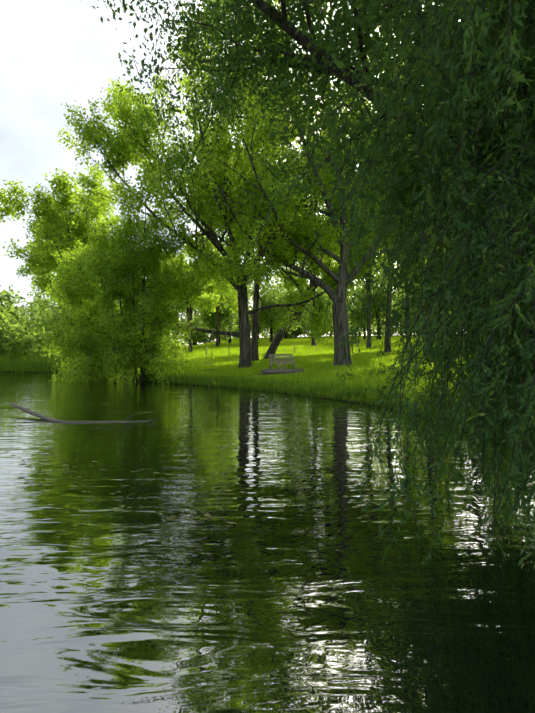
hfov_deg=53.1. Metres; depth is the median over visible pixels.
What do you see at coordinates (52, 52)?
sky
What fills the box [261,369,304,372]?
concrete slab
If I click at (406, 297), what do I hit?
tree
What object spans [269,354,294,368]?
wooden bench
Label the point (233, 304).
slope tree
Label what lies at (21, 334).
trees
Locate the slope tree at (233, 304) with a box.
[175,243,237,346]
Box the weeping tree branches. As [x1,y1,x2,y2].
[279,0,534,568]
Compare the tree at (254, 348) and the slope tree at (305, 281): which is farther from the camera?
the slope tree at (305, 281)
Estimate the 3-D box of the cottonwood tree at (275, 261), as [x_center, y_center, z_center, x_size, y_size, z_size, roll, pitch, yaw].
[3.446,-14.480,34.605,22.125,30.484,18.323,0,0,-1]
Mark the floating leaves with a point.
(211, 517)
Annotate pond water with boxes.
[0,372,534,712]
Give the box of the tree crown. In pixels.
[80,0,534,389]
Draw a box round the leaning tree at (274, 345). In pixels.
[250,154,406,358]
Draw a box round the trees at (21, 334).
[0,225,504,364]
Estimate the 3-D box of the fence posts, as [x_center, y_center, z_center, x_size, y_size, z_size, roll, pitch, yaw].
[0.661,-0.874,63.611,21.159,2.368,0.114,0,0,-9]
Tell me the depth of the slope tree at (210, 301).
72.37 m
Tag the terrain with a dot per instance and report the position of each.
(266, 342)
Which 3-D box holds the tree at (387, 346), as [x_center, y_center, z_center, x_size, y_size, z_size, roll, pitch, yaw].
[10.442,-12.639,50.423,14.421,25.036,16.443,0,0,-1]
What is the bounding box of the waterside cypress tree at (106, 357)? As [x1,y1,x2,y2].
[40,192,196,384]
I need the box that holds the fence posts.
[183,342,316,356]
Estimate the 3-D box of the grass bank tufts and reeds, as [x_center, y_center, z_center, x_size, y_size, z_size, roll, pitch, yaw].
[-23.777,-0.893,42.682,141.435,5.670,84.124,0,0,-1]
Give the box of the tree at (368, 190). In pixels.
[332,25,481,353]
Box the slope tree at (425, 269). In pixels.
[400,247,464,340]
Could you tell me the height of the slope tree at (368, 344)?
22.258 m
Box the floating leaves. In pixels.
[6,388,534,523]
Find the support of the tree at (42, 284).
on the terrain
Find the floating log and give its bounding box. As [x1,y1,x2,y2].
[10,403,154,423]
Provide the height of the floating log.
0.352 m
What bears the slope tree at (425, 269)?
on the terrain
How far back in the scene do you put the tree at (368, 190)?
41.49 m
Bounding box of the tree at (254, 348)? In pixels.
[178,101,316,360]
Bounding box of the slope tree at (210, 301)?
[147,232,233,352]
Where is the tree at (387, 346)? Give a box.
[304,104,397,352]
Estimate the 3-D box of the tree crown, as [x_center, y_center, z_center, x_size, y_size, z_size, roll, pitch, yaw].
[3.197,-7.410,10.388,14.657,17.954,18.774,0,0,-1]
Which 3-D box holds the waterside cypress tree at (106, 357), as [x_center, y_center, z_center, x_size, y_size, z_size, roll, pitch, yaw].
[-10.175,-3.624,36.006,10.895,13.868,8.806,0,0,-1]
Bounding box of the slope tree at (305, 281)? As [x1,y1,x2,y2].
[260,216,338,345]
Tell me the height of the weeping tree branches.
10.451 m
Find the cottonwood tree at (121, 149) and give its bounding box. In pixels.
[57,0,393,371]
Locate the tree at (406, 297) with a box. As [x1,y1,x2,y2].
[348,202,453,347]
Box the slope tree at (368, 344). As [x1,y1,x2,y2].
[315,208,399,347]
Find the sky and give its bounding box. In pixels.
[0,0,464,346]
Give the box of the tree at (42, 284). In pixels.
[15,191,125,302]
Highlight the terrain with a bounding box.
[0,334,531,442]
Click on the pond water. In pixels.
(299, 596)
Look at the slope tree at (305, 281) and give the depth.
79.44 m
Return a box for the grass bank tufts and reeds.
[0,337,525,450]
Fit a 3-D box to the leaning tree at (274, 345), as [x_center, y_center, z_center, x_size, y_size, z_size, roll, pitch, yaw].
[4.802,-8.836,47.837,17.567,18.861,11.293,0,0,-1]
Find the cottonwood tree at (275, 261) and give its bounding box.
[147,0,493,365]
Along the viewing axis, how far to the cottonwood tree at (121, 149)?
35.84 m

